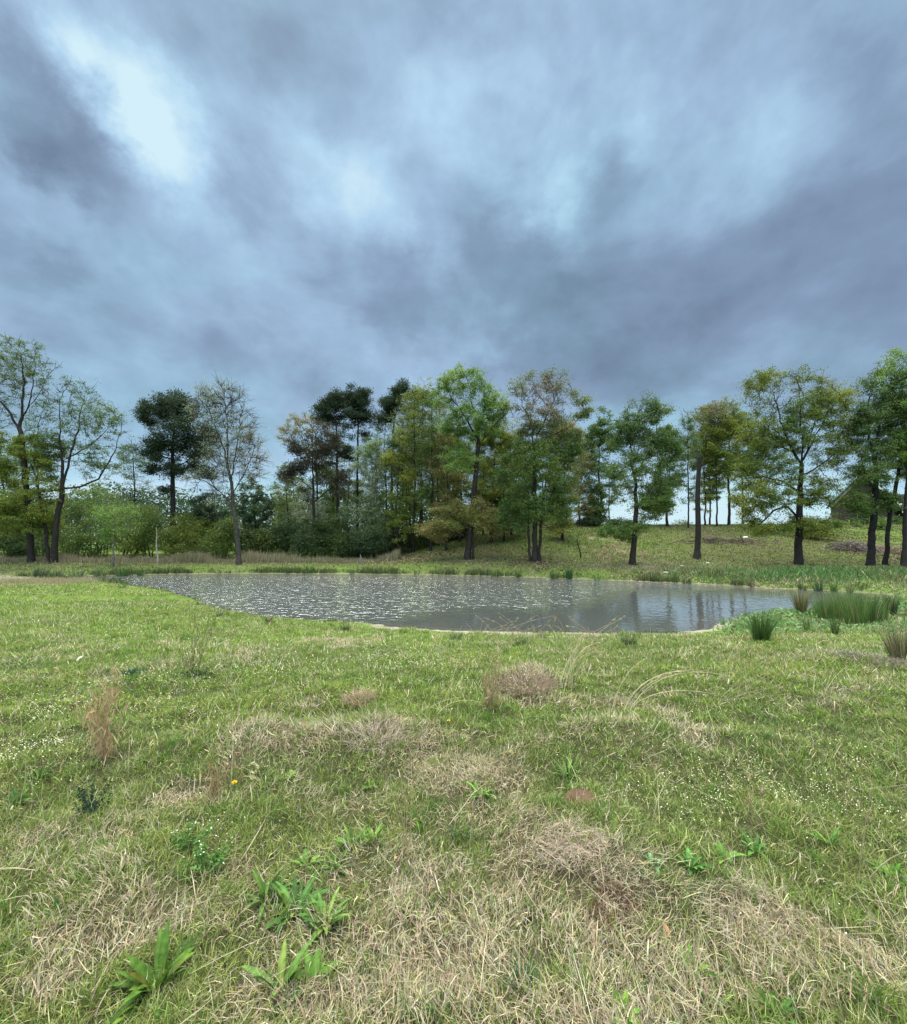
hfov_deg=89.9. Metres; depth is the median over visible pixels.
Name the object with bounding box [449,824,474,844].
grass tuft
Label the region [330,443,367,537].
slim tree
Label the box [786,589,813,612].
rush clump
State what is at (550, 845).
straw heap
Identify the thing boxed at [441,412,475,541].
slim tree
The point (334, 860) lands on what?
weed plant
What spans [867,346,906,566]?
edge tree
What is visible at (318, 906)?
weed plant
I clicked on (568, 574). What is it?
rush clump
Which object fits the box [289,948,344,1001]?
dock plant
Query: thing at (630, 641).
shore tuft
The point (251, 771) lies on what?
bent stalks
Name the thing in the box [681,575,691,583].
rush clump
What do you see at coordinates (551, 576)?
rush clump
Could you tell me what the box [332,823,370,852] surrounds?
weed plant
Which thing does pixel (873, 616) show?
rush clump
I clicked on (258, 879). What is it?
weed plant
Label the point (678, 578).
rush clump
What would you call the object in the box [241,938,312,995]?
dock plant
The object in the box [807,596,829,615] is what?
rush clump
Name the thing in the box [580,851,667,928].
straw heap
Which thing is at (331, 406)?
first tall pine
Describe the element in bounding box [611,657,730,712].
arching stalks
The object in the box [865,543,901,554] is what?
twig scatter
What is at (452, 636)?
shore tuft
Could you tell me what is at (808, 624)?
rush clump
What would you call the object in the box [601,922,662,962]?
weed plant
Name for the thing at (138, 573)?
rush clump
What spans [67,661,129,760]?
broomsedge clump
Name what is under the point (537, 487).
slim tree
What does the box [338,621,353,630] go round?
shore tuft
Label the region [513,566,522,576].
rush clump
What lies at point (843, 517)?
brick house
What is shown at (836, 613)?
rush clump
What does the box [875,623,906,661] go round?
rush clump
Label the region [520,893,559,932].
weed plant
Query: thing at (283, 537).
bush
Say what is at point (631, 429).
lone leaning tree
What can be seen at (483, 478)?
slim tree
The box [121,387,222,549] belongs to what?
pine
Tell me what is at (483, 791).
weed plant
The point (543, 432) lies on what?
hidden conifer
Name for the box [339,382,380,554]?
second tall pine
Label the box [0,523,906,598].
bank grass
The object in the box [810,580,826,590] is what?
rush clump
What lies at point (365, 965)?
grass tuft
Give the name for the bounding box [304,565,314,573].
rush clump
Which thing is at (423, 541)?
bush
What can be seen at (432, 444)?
slim tree
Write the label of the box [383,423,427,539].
back tree
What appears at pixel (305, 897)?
weed plant
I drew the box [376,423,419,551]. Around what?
slim tree
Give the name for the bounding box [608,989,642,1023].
weed plant
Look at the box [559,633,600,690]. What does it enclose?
arching stalks
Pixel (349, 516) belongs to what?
blossom tree
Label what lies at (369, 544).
bush
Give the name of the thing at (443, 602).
pond water
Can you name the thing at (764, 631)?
rush clump
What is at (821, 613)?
rush clump
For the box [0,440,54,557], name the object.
yellow green tree
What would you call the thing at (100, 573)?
rush clump
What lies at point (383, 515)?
back tree
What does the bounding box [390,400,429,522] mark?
slim tree
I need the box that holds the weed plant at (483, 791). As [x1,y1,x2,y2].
[466,781,496,798]
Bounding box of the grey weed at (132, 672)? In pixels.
[120,667,147,674]
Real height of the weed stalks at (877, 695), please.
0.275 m
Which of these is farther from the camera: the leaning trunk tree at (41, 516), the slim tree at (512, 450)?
the slim tree at (512, 450)
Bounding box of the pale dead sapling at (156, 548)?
[156,527,158,564]
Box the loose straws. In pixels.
[0,655,905,1023]
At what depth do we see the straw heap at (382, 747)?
3.35 m
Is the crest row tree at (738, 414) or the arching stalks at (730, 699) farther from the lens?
the crest row tree at (738, 414)
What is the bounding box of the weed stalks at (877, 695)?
[862,683,899,705]
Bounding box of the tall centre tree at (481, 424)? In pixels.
[427,361,513,559]
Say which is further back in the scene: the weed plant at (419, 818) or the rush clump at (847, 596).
the rush clump at (847, 596)
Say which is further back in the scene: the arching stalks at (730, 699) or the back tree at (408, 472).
the back tree at (408, 472)
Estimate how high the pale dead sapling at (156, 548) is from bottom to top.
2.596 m
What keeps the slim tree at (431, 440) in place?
on the ground at (506, 843)
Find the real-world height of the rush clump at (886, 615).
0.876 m
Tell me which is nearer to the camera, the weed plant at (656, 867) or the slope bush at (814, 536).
the weed plant at (656, 867)
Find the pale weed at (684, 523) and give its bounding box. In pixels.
[671,517,692,524]
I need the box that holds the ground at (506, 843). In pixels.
[0,525,906,1023]
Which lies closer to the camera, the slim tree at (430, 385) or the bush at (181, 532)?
the bush at (181, 532)
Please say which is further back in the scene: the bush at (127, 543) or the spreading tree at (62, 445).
the bush at (127, 543)
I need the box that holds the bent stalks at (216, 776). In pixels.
[175,748,238,807]
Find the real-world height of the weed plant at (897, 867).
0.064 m
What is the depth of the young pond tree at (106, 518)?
29.77 m
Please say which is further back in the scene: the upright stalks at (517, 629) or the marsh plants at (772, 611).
the marsh plants at (772, 611)
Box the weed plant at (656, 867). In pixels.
[645,853,662,874]
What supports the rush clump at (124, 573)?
on the ground at (506, 843)
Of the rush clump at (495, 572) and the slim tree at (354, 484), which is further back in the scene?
the slim tree at (354, 484)
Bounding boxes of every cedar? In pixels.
[177,492,229,542]
[226,473,277,545]
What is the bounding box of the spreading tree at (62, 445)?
[29,374,133,563]
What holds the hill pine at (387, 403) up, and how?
on the ground at (506, 843)
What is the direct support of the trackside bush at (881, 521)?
on the ground at (506, 843)
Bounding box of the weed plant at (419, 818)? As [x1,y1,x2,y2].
[405,806,431,831]
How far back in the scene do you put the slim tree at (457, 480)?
39.97 m
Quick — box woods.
[1,481,546,549]
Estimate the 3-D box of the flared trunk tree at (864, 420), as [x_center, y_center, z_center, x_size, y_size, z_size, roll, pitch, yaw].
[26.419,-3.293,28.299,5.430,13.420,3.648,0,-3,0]
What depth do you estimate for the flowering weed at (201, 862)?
2.15 m
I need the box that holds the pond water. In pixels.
[70,574,894,632]
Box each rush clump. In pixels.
[29,566,51,577]
[46,569,64,578]
[66,569,85,576]
[92,568,108,575]
[114,568,131,575]
[136,570,146,574]
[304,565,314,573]
[490,570,498,576]
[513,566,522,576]
[549,568,560,578]
[564,568,574,578]
[670,574,680,582]
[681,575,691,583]
[742,608,781,640]
[748,578,755,586]
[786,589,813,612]
[796,578,809,589]
[801,618,811,630]
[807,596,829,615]
[808,593,841,619]
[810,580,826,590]
[817,591,846,608]
[821,591,860,622]
[826,613,842,634]
[828,582,839,590]
[829,589,866,611]
[832,588,873,625]
[844,582,855,592]
[848,588,887,609]
[849,591,888,624]
[865,597,890,620]
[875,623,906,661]
[878,591,901,614]
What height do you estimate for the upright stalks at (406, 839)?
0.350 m
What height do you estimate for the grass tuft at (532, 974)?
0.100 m
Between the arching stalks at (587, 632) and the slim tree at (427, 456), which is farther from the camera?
the slim tree at (427, 456)
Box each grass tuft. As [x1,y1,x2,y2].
[265,978,308,1022]
[345,946,388,992]
[411,980,464,1023]
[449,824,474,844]
[495,947,549,1003]
[720,947,765,984]
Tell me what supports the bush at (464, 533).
on the ground at (506, 843)
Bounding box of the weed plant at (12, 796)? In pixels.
[4,786,31,805]
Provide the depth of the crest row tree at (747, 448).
44.06 m
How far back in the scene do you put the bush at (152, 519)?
37.23 m
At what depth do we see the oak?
28.32 m
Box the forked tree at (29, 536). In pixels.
[0,334,64,562]
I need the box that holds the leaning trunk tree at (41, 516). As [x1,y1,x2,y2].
[0,428,73,561]
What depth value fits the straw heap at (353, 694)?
4.40 m
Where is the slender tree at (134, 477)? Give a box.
[112,439,160,554]
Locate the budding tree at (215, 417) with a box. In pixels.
[178,368,274,564]
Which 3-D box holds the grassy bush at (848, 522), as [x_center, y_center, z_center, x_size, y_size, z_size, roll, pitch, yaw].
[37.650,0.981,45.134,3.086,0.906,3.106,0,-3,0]
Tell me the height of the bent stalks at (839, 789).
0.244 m
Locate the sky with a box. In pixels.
[0,0,906,535]
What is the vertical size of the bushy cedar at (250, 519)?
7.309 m
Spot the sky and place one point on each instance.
(295, 201)
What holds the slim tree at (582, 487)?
on the ground at (506, 843)
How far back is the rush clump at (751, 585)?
21.85 m
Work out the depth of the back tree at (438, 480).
45.06 m
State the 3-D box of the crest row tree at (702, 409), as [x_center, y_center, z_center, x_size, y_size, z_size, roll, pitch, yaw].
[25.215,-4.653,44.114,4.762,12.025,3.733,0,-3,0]
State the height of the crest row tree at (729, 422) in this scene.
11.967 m
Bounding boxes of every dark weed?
[73,776,119,814]
[176,665,229,680]
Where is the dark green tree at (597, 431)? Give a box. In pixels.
[567,406,628,525]
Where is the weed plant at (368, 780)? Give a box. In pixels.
[363,778,378,788]
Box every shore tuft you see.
[213,609,227,616]
[264,616,273,622]
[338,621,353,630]
[446,630,465,640]
[509,632,537,645]
[535,631,549,638]
[616,632,640,645]
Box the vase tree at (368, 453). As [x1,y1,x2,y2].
[348,437,392,557]
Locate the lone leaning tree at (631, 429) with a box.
[591,390,693,564]
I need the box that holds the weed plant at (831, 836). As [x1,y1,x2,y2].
[802,826,848,845]
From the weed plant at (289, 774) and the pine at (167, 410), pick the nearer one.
the weed plant at (289, 774)
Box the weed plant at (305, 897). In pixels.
[263,873,334,934]
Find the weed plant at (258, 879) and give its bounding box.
[241,868,300,923]
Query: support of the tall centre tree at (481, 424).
on the ground at (506, 843)
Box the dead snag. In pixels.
[690,452,701,558]
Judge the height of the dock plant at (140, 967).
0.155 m
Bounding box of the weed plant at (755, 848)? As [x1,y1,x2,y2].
[739,828,769,864]
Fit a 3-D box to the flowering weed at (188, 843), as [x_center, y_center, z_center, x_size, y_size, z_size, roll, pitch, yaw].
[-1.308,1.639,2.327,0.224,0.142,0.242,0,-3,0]
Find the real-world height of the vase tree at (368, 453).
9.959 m
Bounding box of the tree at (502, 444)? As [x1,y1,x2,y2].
[456,421,521,542]
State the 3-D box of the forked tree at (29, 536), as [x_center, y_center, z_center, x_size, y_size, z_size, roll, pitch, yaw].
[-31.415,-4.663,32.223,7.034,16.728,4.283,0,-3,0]
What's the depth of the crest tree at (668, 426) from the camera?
41.84 m
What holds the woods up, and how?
on the ground at (506, 843)
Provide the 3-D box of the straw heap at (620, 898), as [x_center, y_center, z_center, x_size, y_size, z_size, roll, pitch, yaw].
[0.661,1.639,1.918,0.325,0.133,0.278,0,-3,0]
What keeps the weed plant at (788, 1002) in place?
on the ground at (506, 843)
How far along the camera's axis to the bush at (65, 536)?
39.17 m
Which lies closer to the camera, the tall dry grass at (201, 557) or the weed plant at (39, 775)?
the weed plant at (39, 775)
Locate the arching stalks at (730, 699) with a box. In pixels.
[706,650,789,701]
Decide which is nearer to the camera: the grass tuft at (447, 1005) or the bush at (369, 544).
the grass tuft at (447, 1005)
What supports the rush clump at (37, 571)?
on the ground at (506, 843)
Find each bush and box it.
[0,526,50,557]
[24,504,86,556]
[42,489,116,557]
[70,480,136,556]
[98,501,159,557]
[129,504,169,557]
[140,510,207,558]
[175,515,225,555]
[192,516,247,559]
[232,522,282,556]
[255,520,309,556]
[282,514,338,558]
[318,515,361,559]
[337,524,391,558]
[370,516,419,556]
[399,517,445,549]
[433,518,479,540]
[571,515,632,525]
[788,525,842,537]
[819,517,851,524]
[846,512,869,524]
[865,516,893,530]
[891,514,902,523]
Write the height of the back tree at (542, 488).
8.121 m
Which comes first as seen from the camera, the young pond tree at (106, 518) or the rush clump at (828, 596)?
the rush clump at (828, 596)
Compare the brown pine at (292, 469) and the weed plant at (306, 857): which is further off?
the brown pine at (292, 469)
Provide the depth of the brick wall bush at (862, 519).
55.66 m
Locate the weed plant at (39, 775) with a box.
[17,754,54,782]
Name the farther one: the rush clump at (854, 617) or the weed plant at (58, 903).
the rush clump at (854, 617)
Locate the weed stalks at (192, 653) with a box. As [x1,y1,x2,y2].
[174,600,218,674]
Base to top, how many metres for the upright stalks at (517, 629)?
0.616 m
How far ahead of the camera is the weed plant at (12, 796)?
2.75 m
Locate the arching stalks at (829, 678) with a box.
[813,666,847,692]
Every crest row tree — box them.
[684,411,726,524]
[689,404,733,524]
[698,400,742,525]
[709,396,757,524]
[726,410,765,523]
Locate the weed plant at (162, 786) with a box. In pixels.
[155,779,172,794]
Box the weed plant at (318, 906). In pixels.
[299,886,350,942]
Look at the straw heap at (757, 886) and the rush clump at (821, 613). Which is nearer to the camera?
the straw heap at (757, 886)
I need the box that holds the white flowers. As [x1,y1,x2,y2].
[0,621,901,995]
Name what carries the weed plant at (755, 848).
on the ground at (506, 843)
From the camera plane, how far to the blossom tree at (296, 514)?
38.38 m
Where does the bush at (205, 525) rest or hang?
on the ground at (506, 843)
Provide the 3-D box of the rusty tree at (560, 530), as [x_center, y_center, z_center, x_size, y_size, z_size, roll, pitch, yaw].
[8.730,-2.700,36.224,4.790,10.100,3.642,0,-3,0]
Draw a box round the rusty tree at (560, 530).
[542,418,592,540]
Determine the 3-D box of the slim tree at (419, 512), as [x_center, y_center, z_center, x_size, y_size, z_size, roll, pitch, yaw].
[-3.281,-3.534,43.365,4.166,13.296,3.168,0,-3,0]
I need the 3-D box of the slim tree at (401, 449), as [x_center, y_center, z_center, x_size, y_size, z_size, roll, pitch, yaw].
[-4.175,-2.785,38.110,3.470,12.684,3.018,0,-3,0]
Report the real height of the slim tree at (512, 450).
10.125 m
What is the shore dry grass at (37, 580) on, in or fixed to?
on the ground at (506, 843)
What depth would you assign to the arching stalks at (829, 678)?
4.59 m
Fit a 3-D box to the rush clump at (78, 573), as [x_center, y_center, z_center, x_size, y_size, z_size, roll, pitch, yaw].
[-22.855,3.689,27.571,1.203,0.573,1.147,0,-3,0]
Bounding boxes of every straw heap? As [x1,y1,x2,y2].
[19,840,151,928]
[337,687,381,708]
[340,713,410,757]
[488,660,562,701]
[532,818,612,871]
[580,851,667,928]
[580,873,644,929]
[686,874,807,951]
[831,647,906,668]
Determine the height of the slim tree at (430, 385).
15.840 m
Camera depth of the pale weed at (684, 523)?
43.24 m
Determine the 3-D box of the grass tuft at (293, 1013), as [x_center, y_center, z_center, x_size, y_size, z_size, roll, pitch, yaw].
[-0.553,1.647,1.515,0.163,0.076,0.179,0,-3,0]
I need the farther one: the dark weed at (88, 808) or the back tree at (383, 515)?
the back tree at (383, 515)
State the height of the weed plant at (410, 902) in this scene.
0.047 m
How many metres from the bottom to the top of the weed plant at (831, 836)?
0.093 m
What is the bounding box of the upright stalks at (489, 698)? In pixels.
[478,635,507,712]
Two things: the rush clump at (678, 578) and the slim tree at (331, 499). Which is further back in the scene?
the slim tree at (331, 499)
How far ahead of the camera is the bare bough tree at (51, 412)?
41.44 m
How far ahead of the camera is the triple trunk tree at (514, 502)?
29.81 m
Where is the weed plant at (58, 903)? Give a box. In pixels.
[41,898,77,924]
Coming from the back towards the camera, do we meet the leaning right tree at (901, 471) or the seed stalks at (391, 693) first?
the leaning right tree at (901, 471)
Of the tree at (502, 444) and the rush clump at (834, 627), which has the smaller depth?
the rush clump at (834, 627)
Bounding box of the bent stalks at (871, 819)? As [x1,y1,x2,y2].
[858,793,906,883]
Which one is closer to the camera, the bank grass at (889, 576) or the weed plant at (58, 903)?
the weed plant at (58, 903)
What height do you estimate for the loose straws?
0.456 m
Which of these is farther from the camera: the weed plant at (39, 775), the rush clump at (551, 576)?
the rush clump at (551, 576)
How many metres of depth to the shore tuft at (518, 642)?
8.21 m
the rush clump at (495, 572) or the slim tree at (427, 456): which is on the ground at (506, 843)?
the slim tree at (427, 456)
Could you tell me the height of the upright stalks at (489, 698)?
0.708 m
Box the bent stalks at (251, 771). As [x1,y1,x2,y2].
[202,733,260,790]
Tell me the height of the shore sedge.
0.663 m
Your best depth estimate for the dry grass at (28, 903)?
1.99 m
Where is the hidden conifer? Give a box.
[524,399,580,509]
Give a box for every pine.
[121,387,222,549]
[274,417,356,526]
[308,385,365,533]
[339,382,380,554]
[370,377,425,550]
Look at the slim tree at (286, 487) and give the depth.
41.94 m
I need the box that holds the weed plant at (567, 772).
[553,756,581,785]
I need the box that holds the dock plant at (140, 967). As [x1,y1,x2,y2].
[108,918,201,1023]
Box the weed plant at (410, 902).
[396,888,426,916]
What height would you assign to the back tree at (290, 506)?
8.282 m
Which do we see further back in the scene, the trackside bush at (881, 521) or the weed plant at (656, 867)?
the trackside bush at (881, 521)
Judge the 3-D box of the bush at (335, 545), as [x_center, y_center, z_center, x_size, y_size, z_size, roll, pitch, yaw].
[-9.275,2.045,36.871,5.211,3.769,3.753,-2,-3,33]
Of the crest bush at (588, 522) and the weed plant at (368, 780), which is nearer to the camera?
the weed plant at (368, 780)
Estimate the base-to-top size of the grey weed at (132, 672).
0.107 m
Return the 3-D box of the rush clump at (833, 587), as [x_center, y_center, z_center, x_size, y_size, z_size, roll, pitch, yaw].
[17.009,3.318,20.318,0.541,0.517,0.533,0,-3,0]
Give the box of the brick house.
[826,476,903,523]
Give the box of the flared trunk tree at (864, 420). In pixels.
[833,354,906,565]
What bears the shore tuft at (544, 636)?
on the ground at (506, 843)
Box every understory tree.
[409,495,512,558]
[477,487,532,541]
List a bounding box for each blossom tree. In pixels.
[284,482,331,547]
[329,494,389,531]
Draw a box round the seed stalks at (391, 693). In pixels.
[0,603,906,876]
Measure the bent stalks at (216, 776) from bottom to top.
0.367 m
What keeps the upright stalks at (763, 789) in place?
on the ground at (506, 843)
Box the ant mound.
[563,788,601,804]
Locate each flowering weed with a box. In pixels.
[163,817,218,855]
[179,838,234,875]
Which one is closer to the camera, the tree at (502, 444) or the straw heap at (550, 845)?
the straw heap at (550, 845)
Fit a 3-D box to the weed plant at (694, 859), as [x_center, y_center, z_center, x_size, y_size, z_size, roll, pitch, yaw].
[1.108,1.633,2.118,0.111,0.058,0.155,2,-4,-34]
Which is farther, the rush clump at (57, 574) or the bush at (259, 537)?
the bush at (259, 537)
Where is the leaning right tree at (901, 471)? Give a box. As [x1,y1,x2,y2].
[874,388,906,565]
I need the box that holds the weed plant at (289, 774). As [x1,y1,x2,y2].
[285,770,298,779]
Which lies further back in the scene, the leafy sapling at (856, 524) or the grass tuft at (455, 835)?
the leafy sapling at (856, 524)
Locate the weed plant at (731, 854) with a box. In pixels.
[709,841,746,862]
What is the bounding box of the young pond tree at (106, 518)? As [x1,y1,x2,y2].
[84,500,143,565]
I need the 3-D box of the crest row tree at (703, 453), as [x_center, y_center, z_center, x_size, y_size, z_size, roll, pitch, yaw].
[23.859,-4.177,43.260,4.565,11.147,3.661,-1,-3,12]
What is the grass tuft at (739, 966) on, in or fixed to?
on the ground at (506, 843)
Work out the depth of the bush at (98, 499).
41.03 m
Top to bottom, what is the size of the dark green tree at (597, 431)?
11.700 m
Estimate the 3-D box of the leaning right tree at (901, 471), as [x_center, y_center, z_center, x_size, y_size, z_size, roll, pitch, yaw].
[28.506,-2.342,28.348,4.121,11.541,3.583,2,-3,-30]
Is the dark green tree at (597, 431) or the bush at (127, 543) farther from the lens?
the dark green tree at (597, 431)
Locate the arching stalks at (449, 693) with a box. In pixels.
[428,652,477,715]
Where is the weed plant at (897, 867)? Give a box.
[868,861,906,890]
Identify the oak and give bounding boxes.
[720,363,865,565]
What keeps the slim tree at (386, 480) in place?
on the ground at (506, 843)
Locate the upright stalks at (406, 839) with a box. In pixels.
[381,778,415,861]
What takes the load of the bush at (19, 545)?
on the ground at (506, 843)
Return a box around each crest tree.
[639,423,687,525]
[669,408,705,527]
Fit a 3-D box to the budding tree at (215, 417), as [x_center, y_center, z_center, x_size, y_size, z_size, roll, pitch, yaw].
[-15.810,-3.220,31.715,7.241,13.999,4.295,0,-3,0]
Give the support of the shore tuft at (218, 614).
on the ground at (506, 843)
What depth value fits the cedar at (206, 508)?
38.83 m
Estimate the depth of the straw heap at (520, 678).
4.80 m
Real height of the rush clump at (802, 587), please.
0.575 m
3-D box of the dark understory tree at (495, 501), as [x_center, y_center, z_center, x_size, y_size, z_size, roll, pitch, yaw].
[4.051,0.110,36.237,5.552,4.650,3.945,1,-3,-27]
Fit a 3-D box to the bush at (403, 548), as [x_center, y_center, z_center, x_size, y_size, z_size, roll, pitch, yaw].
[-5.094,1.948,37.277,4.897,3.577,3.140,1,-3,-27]
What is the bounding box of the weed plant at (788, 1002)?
[754,982,803,1023]
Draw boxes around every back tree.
[272,475,319,549]
[301,466,352,529]
[346,441,389,530]
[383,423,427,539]
[420,437,464,509]
[525,460,558,523]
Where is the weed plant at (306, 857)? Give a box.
[289,849,323,868]
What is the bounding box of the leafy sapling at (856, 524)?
[848,520,867,526]
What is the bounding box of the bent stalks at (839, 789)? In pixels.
[828,772,857,808]
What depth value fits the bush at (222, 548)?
35.40 m
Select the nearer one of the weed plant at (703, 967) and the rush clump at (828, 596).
the weed plant at (703, 967)
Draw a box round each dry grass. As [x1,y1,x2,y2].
[0,546,401,563]
[0,575,118,586]
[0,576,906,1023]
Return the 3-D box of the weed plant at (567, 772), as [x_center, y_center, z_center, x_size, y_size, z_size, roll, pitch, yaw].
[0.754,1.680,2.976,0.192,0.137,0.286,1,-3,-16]
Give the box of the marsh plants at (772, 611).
[707,593,906,636]
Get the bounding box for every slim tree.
[265,460,305,551]
[314,438,352,532]
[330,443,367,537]
[361,415,407,554]
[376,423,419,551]
[385,406,422,552]
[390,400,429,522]
[393,385,432,552]
[404,407,434,519]
[407,376,438,523]
[407,386,452,550]
[418,392,450,534]
[419,401,463,545]
[427,421,470,550]
[432,435,471,536]
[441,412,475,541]
[468,437,499,534]
[493,415,531,534]
[514,447,540,523]
[566,460,599,525]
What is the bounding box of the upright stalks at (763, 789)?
[722,760,793,833]
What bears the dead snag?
on the ground at (506, 843)
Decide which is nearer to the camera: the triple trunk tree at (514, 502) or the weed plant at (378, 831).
the weed plant at (378, 831)
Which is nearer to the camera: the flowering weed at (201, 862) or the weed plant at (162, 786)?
the flowering weed at (201, 862)
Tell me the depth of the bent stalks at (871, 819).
2.07 m
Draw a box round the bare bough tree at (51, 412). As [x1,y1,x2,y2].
[14,385,58,555]
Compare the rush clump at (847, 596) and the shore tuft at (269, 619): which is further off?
the rush clump at (847, 596)
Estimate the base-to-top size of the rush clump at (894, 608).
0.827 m
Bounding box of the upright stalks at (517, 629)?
[472,612,556,645]
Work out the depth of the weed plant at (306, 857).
2.22 m
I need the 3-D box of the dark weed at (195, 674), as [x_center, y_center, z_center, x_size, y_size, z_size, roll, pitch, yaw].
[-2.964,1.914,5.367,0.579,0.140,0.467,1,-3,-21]
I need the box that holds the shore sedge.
[13,564,869,635]
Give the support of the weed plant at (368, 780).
on the ground at (506, 843)
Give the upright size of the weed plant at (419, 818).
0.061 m
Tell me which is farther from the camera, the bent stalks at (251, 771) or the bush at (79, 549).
the bush at (79, 549)
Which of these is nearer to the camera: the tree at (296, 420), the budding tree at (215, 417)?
the budding tree at (215, 417)
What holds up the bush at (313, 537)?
on the ground at (506, 843)
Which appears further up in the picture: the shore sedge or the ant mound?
the shore sedge
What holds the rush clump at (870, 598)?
on the ground at (506, 843)
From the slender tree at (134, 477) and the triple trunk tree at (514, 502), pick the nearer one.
the triple trunk tree at (514, 502)
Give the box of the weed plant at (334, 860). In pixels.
[320,848,354,876]
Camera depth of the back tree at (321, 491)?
46.94 m
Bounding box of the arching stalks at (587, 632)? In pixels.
[548,615,625,645]
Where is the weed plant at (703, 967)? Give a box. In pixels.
[669,942,718,994]
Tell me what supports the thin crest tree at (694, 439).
on the ground at (506, 843)
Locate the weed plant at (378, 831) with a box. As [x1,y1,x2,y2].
[363,823,386,844]
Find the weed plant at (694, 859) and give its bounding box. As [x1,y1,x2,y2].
[677,847,713,875]
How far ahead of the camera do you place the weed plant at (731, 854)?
2.23 m
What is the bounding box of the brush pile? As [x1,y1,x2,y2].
[808,541,883,553]
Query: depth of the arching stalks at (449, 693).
4.05 m
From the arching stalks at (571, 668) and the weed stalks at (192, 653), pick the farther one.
the weed stalks at (192, 653)
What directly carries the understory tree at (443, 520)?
on the ground at (506, 843)
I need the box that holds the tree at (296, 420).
[274,411,341,556]
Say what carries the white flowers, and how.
on the ground at (506, 843)
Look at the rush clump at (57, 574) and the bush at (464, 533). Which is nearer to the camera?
the rush clump at (57, 574)
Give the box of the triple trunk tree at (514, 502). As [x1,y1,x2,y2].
[485,364,597,561]
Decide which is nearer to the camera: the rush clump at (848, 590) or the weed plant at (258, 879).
the weed plant at (258, 879)
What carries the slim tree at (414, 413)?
on the ground at (506, 843)

